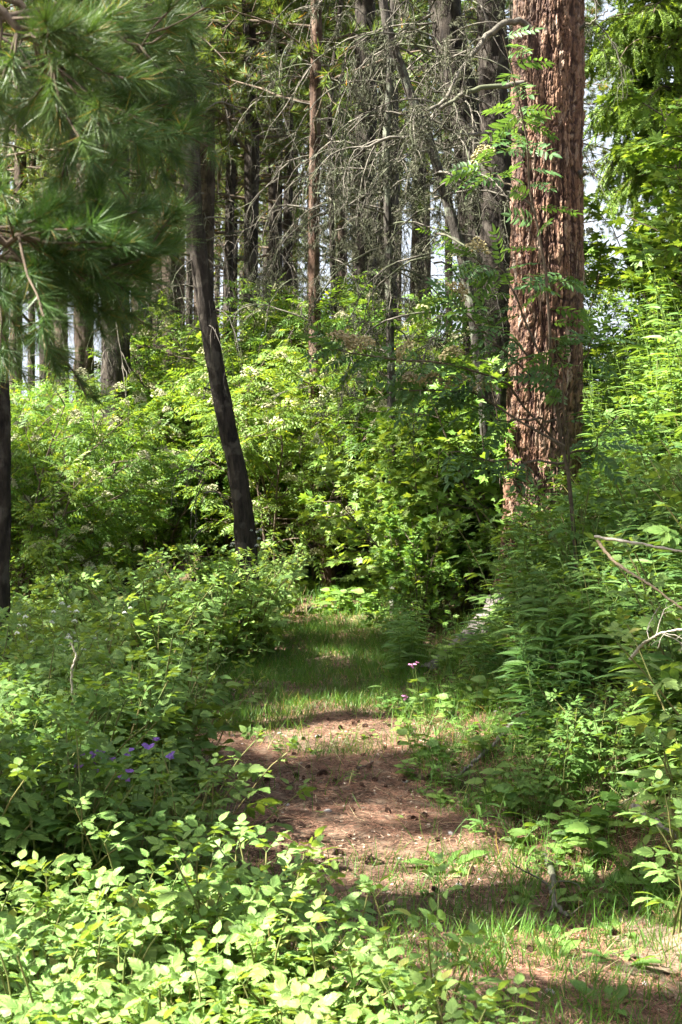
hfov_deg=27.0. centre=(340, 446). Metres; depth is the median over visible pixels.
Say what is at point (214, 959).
raspberry plant
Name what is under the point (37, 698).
nettle
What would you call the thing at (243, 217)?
pine tree
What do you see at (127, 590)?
raspberry plant
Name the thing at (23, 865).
raspberry plant
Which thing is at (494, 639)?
willowherb
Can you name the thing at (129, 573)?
raspberry plant
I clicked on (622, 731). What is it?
raspberry plant
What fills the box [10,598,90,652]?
raspberry plant
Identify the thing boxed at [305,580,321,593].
seedling
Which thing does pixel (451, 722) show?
seedling
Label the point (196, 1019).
raspberry plant
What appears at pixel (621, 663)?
willowherb
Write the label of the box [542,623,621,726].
willowherb
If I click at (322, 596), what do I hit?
seedling
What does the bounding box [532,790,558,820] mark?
seedling
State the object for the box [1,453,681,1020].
ground
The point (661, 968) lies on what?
bare soil
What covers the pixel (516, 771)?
raspberry plant
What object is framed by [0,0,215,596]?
pine tree
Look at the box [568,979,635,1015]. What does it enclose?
dandelion
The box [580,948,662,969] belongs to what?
dandelion
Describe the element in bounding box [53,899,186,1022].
raspberry plant
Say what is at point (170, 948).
raspberry plant
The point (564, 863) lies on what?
seedling
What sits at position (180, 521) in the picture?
rowan shrub
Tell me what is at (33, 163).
pine tree
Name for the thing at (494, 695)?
seedling
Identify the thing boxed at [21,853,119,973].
raspberry plant
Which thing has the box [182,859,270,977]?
raspberry plant
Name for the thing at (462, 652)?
seedling
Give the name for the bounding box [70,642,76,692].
bent stalk
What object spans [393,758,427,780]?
seedling
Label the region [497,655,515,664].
seedling
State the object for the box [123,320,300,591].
rowan shrub
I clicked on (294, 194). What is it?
pine tree
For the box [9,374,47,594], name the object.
rowan shrub
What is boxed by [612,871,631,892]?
seedling
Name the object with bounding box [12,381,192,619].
rowan shrub
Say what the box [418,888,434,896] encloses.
seedling
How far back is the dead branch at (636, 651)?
4.83 m
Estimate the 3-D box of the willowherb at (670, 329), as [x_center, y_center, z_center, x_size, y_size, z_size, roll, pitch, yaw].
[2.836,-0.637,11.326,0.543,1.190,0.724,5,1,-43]
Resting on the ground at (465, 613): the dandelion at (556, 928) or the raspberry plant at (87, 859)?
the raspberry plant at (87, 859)
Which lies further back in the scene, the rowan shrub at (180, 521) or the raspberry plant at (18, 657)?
the rowan shrub at (180, 521)
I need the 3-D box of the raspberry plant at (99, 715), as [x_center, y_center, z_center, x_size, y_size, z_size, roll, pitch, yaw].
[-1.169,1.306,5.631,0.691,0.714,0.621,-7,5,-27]
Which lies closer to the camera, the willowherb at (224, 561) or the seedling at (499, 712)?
the seedling at (499, 712)
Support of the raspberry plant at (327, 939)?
on the path
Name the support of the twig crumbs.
on the path
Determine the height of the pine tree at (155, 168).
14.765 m
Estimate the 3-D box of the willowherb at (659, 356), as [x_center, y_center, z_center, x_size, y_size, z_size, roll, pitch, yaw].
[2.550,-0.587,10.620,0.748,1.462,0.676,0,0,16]
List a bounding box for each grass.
[22,606,287,973]
[174,606,681,1023]
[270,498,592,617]
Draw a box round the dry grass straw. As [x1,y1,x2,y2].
[196,706,671,1023]
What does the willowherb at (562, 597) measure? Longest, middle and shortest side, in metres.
0.743 x 0.730 x 0.527 m
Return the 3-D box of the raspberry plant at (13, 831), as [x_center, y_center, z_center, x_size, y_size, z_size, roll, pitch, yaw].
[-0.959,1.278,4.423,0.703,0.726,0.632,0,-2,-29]
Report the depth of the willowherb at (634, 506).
8.66 m
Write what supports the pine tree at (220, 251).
on the ground at (465, 613)
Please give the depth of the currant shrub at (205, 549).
17.43 m
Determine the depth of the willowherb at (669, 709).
5.41 m
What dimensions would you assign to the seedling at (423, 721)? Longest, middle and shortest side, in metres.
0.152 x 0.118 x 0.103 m
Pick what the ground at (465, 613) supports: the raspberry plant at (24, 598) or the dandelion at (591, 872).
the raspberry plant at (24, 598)
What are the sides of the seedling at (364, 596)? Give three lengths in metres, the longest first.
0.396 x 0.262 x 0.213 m
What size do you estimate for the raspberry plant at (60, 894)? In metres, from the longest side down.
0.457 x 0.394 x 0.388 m
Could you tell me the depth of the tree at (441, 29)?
13.85 m
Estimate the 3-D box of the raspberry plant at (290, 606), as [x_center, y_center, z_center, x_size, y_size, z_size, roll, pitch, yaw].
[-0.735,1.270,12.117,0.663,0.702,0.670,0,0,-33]
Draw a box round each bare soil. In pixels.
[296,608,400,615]
[603,896,681,999]
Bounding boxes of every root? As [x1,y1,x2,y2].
[456,712,526,776]
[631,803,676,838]
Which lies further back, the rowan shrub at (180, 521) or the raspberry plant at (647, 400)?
the rowan shrub at (180, 521)
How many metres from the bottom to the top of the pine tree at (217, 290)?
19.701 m
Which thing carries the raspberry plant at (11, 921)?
on the ground at (465, 613)
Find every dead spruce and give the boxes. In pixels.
[231,0,384,586]
[237,0,509,614]
[297,0,620,562]
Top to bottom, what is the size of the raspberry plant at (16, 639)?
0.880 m
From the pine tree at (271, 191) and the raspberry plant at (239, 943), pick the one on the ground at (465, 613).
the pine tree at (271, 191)
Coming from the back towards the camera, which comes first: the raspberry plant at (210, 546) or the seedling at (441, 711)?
the raspberry plant at (210, 546)
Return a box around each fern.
[18,768,215,858]
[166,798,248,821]
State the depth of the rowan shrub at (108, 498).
14.37 m
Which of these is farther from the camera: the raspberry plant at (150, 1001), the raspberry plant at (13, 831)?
the raspberry plant at (13, 831)
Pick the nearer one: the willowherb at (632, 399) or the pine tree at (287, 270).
the willowherb at (632, 399)
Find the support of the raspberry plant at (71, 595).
on the ground at (465, 613)
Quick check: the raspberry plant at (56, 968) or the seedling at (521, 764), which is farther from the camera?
the seedling at (521, 764)
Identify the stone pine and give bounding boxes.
[0,0,238,421]
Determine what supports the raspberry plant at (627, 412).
on the ground at (465, 613)
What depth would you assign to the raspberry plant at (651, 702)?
5.70 m
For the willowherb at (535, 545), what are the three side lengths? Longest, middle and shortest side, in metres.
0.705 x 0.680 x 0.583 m
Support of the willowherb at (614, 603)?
on the ground at (465, 613)
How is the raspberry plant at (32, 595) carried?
on the ground at (465, 613)
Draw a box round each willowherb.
[0,735,93,914]
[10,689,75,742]
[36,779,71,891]
[206,531,238,593]
[257,514,292,568]
[270,519,302,572]
[287,526,333,592]
[339,529,377,585]
[367,582,432,642]
[375,591,417,657]
[375,602,433,678]
[379,591,430,650]
[380,609,421,661]
[385,604,437,670]
[385,613,426,663]
[445,605,508,673]
[457,569,519,655]
[460,604,514,672]
[463,610,518,679]
[478,524,530,606]
[487,536,571,649]
[488,564,561,703]
[492,507,555,598]
[495,541,571,632]
[495,616,564,711]
[498,596,588,717]
[498,619,593,732]
[504,499,589,592]
[505,558,589,690]
[507,518,599,592]
[510,542,587,668]
[514,552,602,644]
[533,534,591,623]
[538,547,645,691]
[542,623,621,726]
[544,533,592,603]
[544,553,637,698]
[548,553,648,699]
[553,487,619,543]
[567,518,658,648]
[573,372,663,521]
[574,530,681,676]
[575,588,681,748]
[576,381,652,512]
[581,443,672,539]
[581,524,641,600]
[582,338,653,451]
[582,353,650,518]
[583,288,670,445]
[583,345,655,450]
[584,384,662,512]
[590,482,638,562]
[591,417,675,506]
[593,327,681,453]
[599,524,671,615]
[600,404,681,478]
[600,429,681,544]
[601,354,642,453]
[602,545,669,638]
[602,605,681,803]
[605,578,665,695]
[607,296,672,407]
[607,338,681,480]
[607,477,681,593]
[609,414,642,473]
[609,576,681,728]
[611,274,681,422]
[614,556,681,644]
[615,273,681,471]
[615,484,681,607]
[620,487,649,551]
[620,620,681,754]
[623,301,677,408]
[627,400,678,488]
[628,441,681,510]
[633,234,681,417]
[634,308,681,441]
[641,308,681,474]
[641,538,681,609]
[642,432,681,568]
[643,479,681,586]
[645,603,681,732]
[648,501,681,588]
[648,584,681,716]
[649,484,681,552]
[658,302,681,399]
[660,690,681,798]
[664,287,681,398]
[670,414,681,452]
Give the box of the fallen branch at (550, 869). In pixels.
[509,853,581,918]
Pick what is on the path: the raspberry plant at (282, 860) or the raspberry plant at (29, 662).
the raspberry plant at (282, 860)
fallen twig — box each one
[356,760,373,770]
[557,899,617,904]
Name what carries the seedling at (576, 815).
on the ground at (465, 613)
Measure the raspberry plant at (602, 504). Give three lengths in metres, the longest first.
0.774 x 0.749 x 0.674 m
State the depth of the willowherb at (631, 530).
8.13 m
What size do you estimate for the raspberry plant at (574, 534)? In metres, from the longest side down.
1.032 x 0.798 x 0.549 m
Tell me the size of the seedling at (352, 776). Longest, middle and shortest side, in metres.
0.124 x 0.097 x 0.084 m
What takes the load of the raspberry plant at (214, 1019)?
on the ground at (465, 613)
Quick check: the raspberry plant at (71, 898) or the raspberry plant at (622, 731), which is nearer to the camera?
the raspberry plant at (71, 898)
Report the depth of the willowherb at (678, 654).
5.80 m
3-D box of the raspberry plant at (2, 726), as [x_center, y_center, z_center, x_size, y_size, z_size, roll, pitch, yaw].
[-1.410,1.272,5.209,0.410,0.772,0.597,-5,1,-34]
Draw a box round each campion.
[391,695,414,714]
[408,661,428,716]
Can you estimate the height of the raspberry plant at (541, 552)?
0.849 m
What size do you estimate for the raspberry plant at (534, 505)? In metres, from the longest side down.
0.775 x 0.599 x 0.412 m
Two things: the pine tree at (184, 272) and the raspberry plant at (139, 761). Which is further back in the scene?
the pine tree at (184, 272)
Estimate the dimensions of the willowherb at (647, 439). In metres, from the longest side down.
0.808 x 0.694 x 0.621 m
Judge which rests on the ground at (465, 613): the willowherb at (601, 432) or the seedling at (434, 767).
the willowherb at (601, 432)
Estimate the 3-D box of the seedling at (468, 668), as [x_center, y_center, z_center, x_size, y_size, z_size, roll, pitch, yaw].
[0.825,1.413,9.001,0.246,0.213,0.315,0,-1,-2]
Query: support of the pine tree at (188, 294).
on the ground at (465, 613)
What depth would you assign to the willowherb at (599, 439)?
10.23 m
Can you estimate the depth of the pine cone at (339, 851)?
5.53 m
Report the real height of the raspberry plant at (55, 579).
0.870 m
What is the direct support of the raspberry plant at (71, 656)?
on the ground at (465, 613)
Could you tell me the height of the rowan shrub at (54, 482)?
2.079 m
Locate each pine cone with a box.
[335,849,343,854]
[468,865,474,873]
[611,929,619,935]
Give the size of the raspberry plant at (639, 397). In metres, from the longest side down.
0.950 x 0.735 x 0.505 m
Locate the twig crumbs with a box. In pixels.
[200,680,681,1020]
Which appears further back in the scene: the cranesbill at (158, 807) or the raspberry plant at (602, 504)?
the raspberry plant at (602, 504)
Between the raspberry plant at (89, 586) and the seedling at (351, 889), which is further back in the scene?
the raspberry plant at (89, 586)
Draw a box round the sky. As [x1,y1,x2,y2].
[0,0,673,404]
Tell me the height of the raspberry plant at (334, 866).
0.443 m
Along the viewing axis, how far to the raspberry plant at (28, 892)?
3.97 m
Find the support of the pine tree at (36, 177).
on the ground at (465, 613)
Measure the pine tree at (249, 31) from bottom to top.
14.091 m
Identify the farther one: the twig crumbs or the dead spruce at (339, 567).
the dead spruce at (339, 567)
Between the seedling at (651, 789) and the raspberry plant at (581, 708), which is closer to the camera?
the seedling at (651, 789)
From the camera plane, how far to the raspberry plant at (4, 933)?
3.03 m
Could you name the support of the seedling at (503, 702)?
on the ground at (465, 613)
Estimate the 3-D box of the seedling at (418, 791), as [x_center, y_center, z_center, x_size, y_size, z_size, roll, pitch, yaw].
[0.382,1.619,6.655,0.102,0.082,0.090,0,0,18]
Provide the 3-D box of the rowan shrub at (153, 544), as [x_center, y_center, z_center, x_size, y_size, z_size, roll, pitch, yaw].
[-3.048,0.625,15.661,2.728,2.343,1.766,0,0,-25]
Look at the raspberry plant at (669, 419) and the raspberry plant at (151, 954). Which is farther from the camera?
the raspberry plant at (669, 419)
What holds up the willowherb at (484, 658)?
on the ground at (465, 613)
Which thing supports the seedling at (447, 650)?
on the ground at (465, 613)
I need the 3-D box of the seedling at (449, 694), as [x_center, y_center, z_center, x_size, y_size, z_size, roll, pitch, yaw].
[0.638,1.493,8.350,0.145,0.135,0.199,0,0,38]
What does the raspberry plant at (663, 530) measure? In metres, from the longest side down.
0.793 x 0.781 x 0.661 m
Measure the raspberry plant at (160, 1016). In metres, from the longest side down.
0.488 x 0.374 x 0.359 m
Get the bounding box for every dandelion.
[402,849,489,873]
[507,886,582,921]
[519,924,585,944]
[525,936,579,964]
[568,864,624,906]
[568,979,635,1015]
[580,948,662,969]
[597,915,643,941]
[609,812,665,827]
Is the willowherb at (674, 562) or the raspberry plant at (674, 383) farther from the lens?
the raspberry plant at (674, 383)
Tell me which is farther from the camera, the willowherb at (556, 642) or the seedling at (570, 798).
the willowherb at (556, 642)
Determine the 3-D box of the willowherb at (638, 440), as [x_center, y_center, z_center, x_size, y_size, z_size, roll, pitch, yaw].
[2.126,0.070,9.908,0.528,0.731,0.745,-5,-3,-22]
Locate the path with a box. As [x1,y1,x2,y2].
[186,586,681,1023]
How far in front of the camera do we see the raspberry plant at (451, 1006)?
2.70 m
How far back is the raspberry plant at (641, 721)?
5.49 m
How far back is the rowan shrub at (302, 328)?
17.01 m
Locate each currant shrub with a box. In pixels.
[172,488,280,559]
[296,421,497,622]
[298,409,501,618]
[332,511,354,574]
[346,491,488,627]
[355,498,501,634]
[359,405,489,609]
[365,397,504,460]
[378,352,635,592]
[379,409,524,601]
[382,436,504,596]
[393,392,506,586]
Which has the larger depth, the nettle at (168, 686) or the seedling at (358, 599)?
the seedling at (358, 599)
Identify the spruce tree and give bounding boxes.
[0,278,11,659]
[155,0,266,646]
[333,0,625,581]
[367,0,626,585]
[582,0,681,224]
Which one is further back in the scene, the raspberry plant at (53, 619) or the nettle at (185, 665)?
the raspberry plant at (53, 619)
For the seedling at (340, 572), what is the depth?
15.83 m
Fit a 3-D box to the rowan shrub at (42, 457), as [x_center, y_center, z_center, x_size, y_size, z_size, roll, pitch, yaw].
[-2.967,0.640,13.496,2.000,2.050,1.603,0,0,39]
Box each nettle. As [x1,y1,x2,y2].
[28,672,43,732]
[39,669,89,772]
[46,634,89,727]
[50,665,115,755]
[108,628,195,812]
[117,618,184,817]
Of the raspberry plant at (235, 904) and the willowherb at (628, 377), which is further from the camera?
the willowherb at (628, 377)
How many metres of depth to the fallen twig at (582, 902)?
5.00 m
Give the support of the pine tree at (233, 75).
on the ground at (465, 613)
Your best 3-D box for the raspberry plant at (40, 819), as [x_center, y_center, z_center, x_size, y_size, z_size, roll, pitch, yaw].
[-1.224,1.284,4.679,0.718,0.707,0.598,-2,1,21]
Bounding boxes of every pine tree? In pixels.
[0,0,157,373]
[0,0,169,402]
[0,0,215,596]
[0,0,260,569]
[0,3,178,245]
[0,5,157,403]
[1,0,309,606]
[1,4,263,262]
[2,1,74,409]
[2,76,73,398]
[8,0,425,332]
[36,28,267,263]
[37,6,327,309]
[40,0,278,582]
[48,0,415,294]
[53,6,297,573]
[58,22,325,563]
[59,0,341,586]
[74,6,263,553]
[100,0,468,593]
[129,0,408,312]
[129,3,377,349]
[130,110,262,324]
[136,0,407,355]
[152,0,450,300]
[176,29,299,347]
[179,0,376,368]
[183,99,259,327]
[184,37,268,300]
[185,48,304,342]
[214,17,447,320]
[216,11,428,309]
[217,9,354,548]
[218,0,437,316]
[220,46,349,304]
[221,1,477,564]
[258,3,407,295]
[264,16,442,300]
[278,0,512,343]
[282,0,453,584]
[285,0,442,322]
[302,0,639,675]
[321,0,512,344]
[323,0,509,338]
[326,4,477,297]
[330,0,508,338]
[399,0,586,199]
[402,6,453,334]
[403,0,655,189]
[404,0,595,314]
[404,5,471,339]
[430,0,601,168]
[506,0,632,141]
[508,0,649,241]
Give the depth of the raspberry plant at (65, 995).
3.01 m
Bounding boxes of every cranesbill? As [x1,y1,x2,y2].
[73,749,103,875]
[74,753,133,894]
[83,751,100,886]
[102,737,171,903]
[124,743,154,879]
[125,751,176,934]
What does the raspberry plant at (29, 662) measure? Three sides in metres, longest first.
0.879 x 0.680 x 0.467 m
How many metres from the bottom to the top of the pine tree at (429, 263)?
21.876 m
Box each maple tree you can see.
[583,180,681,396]
[593,69,681,346]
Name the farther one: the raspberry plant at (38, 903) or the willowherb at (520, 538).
the willowherb at (520, 538)
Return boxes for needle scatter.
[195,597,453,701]
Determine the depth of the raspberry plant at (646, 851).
4.64 m
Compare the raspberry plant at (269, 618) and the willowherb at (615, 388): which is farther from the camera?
the willowherb at (615, 388)
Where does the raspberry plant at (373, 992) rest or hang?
on the path
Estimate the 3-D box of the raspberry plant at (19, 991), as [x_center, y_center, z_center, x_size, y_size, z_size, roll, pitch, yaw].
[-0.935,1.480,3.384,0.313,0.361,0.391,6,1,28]
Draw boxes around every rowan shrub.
[9,364,168,610]
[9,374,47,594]
[9,381,195,598]
[9,397,155,630]
[10,373,101,587]
[10,453,110,588]
[11,404,166,600]
[11,409,123,594]
[11,412,114,596]
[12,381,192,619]
[13,411,126,592]
[14,404,87,572]
[19,384,133,418]
[42,398,192,592]
[47,406,185,562]
[65,287,376,570]
[70,398,195,580]
[73,278,344,588]
[82,296,371,589]
[87,395,230,599]
[106,293,425,584]
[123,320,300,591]
[130,269,449,574]
[136,417,252,583]
[137,339,287,540]
[138,341,295,550]
[140,517,296,581]
[142,373,261,578]
[155,297,436,585]
[158,316,412,588]
[162,283,385,593]
[175,283,383,563]
[222,272,397,556]
[230,312,397,571]
[260,293,439,580]
[301,334,460,524]
[301,348,588,546]
[313,226,633,482]
[333,235,623,446]
[382,316,449,346]
[384,227,675,455]
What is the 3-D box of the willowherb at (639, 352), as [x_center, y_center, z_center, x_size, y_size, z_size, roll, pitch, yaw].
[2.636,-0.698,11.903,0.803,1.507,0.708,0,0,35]
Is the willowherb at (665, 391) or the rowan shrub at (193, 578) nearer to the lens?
the willowherb at (665, 391)
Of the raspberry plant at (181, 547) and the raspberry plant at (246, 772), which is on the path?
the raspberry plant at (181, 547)
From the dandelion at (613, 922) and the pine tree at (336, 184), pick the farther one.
the pine tree at (336, 184)
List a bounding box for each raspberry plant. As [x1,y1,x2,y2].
[0,602,90,711]
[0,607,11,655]
[0,607,24,701]
[0,610,42,677]
[0,615,122,724]
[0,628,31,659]
[0,631,74,739]
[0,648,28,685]
[0,662,55,737]
[0,663,110,727]
[0,664,120,807]
[0,673,33,752]
[0,675,132,860]
[0,679,180,858]
[0,689,46,825]
[0,692,162,859]
[0,702,92,813]
[0,706,52,902]
[0,722,165,956]
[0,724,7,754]
[0,730,113,892]
[0,731,119,932]
[0,739,72,914]
[0,754,54,889]
[0,849,52,991]
[0,851,88,976]
[0,867,32,990]
[0,883,65,992]
[0,889,90,998]
[0,895,46,979]
[0,900,138,1023]
[0,908,120,1021]
[0,911,118,1016]
[0,921,167,1023]
[0,923,65,1023]
[0,939,64,1023]
[0,941,27,997]
[0,951,68,1023]
[0,959,109,1023]
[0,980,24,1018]
[1,880,60,991]
[1,986,177,1023]
[2,689,38,741]
[2,917,46,993]
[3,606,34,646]
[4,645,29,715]
[6,592,138,682]
[6,635,91,722]
[6,666,143,783]
[6,891,76,968]
[7,587,100,661]
[7,614,141,693]
[7,988,159,1023]
[8,672,167,836]
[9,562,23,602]
[9,577,49,658]
[9,590,67,661]
[9,628,105,728]
[10,556,116,627]
[10,574,77,673]
[10,592,71,657]
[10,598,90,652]
[10,711,165,939]
[12,583,83,635]
[13,598,129,680]
[13,744,233,912]
[17,669,135,762]
[21,545,146,643]
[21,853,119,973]
[22,614,201,727]
[24,957,113,1023]
[24,988,77,1022]
[27,539,169,667]
[30,728,183,886]
[31,821,163,969]
[33,877,146,1021]
[34,682,102,727]
[35,606,130,673]
[37,710,152,922]
[38,568,100,623]
[38,914,133,1023]
[40,879,194,988]
[45,646,176,811]
[46,861,162,973]
[50,684,186,736]
[51,568,172,667]
[51,889,174,940]
[52,952,183,1023]
[53,619,214,729]
[53,764,225,938]
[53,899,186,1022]
[58,655,165,818]
[58,708,126,738]
[59,965,106,1023]
[64,919,169,1023]
[65,962,209,1023]
[66,565,123,631]
[66,668,208,820]
[66,877,184,994]
[67,732,199,905]
[67,845,199,972]
[71,574,191,696]
[73,570,221,702]
[73,645,227,815]
[75,547,174,643]
[77,582,217,670]
[83,624,198,840]
[85,547,223,683]
[88,962,188,1021]
[93,848,180,995]
[94,828,253,1023]
[97,564,222,659]
[98,874,230,1013]
[99,985,144,1023]
[110,941,223,1023]
[113,565,228,650]
[118,938,228,1023]
[121,826,246,1011]
[126,887,272,1011]
[126,968,354,1023]
[127,735,316,909]
[134,725,298,886]
[136,857,282,1023]
[138,551,299,667]
[138,579,255,673]
[138,629,237,784]
[138,861,278,1015]
[145,964,249,1023]
[146,544,237,658]
[155,813,303,981]
[156,811,284,955]
[161,544,237,633]
[163,543,316,656]
[163,830,306,990]
[166,863,246,989]
[171,651,265,799]
[171,905,307,1023]
[174,890,244,949]
[175,958,257,1023]
[178,1014,219,1023]
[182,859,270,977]
[184,812,345,986]
[188,542,299,662]
[191,875,319,1023]
[191,906,310,1014]
[191,1015,200,1023]
[203,534,285,603]
[205,552,299,614]
[206,971,380,1023]
[208,959,334,1023]
[214,866,391,1020]
[215,864,359,1022]
[218,866,328,1005]
[224,547,312,653]
[232,978,341,1023]
[242,930,413,1023]
[245,874,395,1023]
[248,854,365,1021]
[253,853,357,992]
[258,543,308,613]
[258,558,291,616]
[261,541,306,618]
[268,898,424,1023]
[284,874,444,1022]
[290,871,396,1008]
[294,1010,305,1023]
[303,1014,310,1023]
[332,1016,374,1023]
[340,953,476,1023]
[351,948,526,1023]
[364,946,472,1023]
[381,852,536,1023]
[381,969,540,1023]
[385,953,485,1023]
[422,997,490,1023]
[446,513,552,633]
[461,476,600,587]
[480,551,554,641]
[491,729,580,822]
[501,503,563,559]
[502,494,566,565]
[504,533,572,620]
[505,505,549,572]
[512,496,567,598]
[516,479,635,583]
[516,484,681,621]
[525,493,632,594]
[525,560,630,675]
[527,674,616,760]
[530,474,643,653]
[534,693,586,793]
[534,695,590,811]
[537,475,657,633]
[538,454,611,528]
[543,458,666,559]
[545,687,647,791]
[549,452,658,533]
[577,446,603,495]
[584,532,681,742]
[590,407,655,474]
[591,495,666,582]
[592,673,657,777]
[593,448,679,583]
[594,384,678,498]
[599,621,681,795]
[600,361,680,455]
[609,681,681,793]
[613,592,681,767]
[615,769,681,934]
[616,773,681,883]
[617,710,681,865]
[623,424,681,553]
[625,420,681,570]
[628,455,681,564]
[629,345,681,452]
[635,459,681,569]
[640,456,681,561]
[647,368,681,441]
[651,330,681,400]
[653,375,681,456]
[661,370,681,471]
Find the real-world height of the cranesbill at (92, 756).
0.631 m
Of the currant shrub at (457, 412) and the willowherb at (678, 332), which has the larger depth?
the currant shrub at (457, 412)
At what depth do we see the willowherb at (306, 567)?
16.01 m
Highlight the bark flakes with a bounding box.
[194,668,676,1023]
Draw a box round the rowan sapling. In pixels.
[292,25,650,584]
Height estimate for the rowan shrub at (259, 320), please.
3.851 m
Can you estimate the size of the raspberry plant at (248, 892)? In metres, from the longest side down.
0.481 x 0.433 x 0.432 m
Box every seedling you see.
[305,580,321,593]
[310,597,338,613]
[312,591,331,603]
[320,587,350,605]
[321,608,336,614]
[326,589,358,612]
[329,585,351,597]
[331,587,363,604]
[336,571,358,586]
[342,886,365,900]
[344,770,360,781]
[349,594,375,610]
[351,587,387,612]
[360,574,385,590]
[361,593,385,610]
[370,685,408,711]
[374,697,401,709]
[382,664,399,681]
[390,694,427,718]
[391,717,416,737]
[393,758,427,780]
[396,727,430,757]
[402,695,424,710]
[403,753,425,765]
[414,739,461,764]
[414,783,432,794]
[415,676,440,693]
[415,715,430,727]
[418,692,440,709]
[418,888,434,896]
[420,694,438,711]
[420,730,443,750]
[423,788,454,806]
[425,763,457,783]
[427,643,445,660]
[427,693,465,714]
[429,669,453,680]
[431,649,456,673]
[431,655,455,670]
[433,688,456,708]
[434,639,456,660]
[436,702,462,720]
[438,639,467,660]
[439,765,478,787]
[441,685,466,705]
[442,673,470,698]
[446,712,469,729]
[450,791,476,807]
[451,740,472,752]
[453,654,482,683]
[453,725,476,742]
[456,641,488,660]
[456,686,474,704]
[460,688,503,714]
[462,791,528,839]
[462,821,486,833]
[463,675,501,699]
[464,686,510,708]
[464,761,519,795]
[465,721,479,733]
[469,735,497,756]
[470,787,499,804]
[471,728,496,752]
[475,609,507,629]
[482,688,513,706]
[484,645,518,666]
[484,669,522,699]
[485,711,502,727]
[486,782,539,815]
[488,672,507,687]
[488,722,514,744]
[489,780,528,801]
[490,693,519,709]
[493,710,552,746]
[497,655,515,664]
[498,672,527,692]
[498,706,528,727]
[498,755,540,780]
[499,820,550,845]
[500,797,525,816]
[501,728,544,764]
[507,764,548,797]
[512,739,540,755]
[513,773,560,799]
[515,844,529,853]
[516,700,545,718]
[517,916,526,925]
[522,719,548,741]
[525,839,575,876]
[531,853,554,864]
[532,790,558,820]
[533,713,564,737]
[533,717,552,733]
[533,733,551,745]
[533,747,549,768]
[535,734,560,750]
[542,798,582,830]
[544,836,574,860]
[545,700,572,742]
[548,811,612,841]
[553,859,581,870]
[557,710,588,735]
[557,819,617,865]
[557,870,581,886]
[559,796,599,819]
[563,805,593,825]
[565,785,579,799]
[570,760,595,780]
[570,863,607,888]
[579,707,607,731]
[579,887,624,913]
[581,780,647,827]
[588,818,615,842]
[590,710,629,738]
[590,806,616,834]
[604,734,655,766]
[609,834,650,875]
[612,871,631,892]
[616,866,678,898]
[638,758,652,767]
[644,779,667,799]
[646,881,677,909]
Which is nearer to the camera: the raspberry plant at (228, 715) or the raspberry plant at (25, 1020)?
the raspberry plant at (25, 1020)
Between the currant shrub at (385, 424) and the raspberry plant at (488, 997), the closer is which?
the raspberry plant at (488, 997)
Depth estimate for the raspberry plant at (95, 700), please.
5.16 m
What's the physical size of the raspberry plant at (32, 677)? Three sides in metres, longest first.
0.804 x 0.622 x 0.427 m
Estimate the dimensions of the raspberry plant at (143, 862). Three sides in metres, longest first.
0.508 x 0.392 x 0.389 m
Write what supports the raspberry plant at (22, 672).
on the ground at (465, 613)
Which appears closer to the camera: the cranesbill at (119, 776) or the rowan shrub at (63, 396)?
the cranesbill at (119, 776)
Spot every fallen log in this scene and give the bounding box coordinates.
[224,499,316,550]
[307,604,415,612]
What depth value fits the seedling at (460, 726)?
7.33 m
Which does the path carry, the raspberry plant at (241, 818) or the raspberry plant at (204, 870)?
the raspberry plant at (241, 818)
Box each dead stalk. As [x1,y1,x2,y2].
[594,535,681,551]
[596,539,681,609]
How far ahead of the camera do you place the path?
5.71 m
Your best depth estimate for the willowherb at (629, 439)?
9.56 m
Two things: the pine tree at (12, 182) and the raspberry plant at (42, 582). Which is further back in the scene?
the pine tree at (12, 182)
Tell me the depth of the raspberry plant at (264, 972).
3.42 m
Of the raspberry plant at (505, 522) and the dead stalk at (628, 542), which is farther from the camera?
the raspberry plant at (505, 522)
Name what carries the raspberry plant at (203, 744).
on the ground at (465, 613)
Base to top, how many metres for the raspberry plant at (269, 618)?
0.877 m
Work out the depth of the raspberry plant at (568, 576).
7.51 m
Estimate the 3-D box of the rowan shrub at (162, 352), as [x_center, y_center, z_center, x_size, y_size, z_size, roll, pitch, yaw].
[-0.241,-0.215,16.655,4.486,3.796,2.878,0,0,-27]
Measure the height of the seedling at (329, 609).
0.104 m
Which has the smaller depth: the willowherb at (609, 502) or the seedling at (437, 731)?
the seedling at (437, 731)
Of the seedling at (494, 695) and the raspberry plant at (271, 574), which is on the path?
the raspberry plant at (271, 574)
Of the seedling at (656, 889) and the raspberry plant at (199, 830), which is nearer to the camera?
the raspberry plant at (199, 830)
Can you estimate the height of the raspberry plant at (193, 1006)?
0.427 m
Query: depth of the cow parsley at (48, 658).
7.39 m
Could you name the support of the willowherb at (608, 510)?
on the ground at (465, 613)
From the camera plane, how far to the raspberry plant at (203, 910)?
3.62 m
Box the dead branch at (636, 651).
[629,599,681,660]

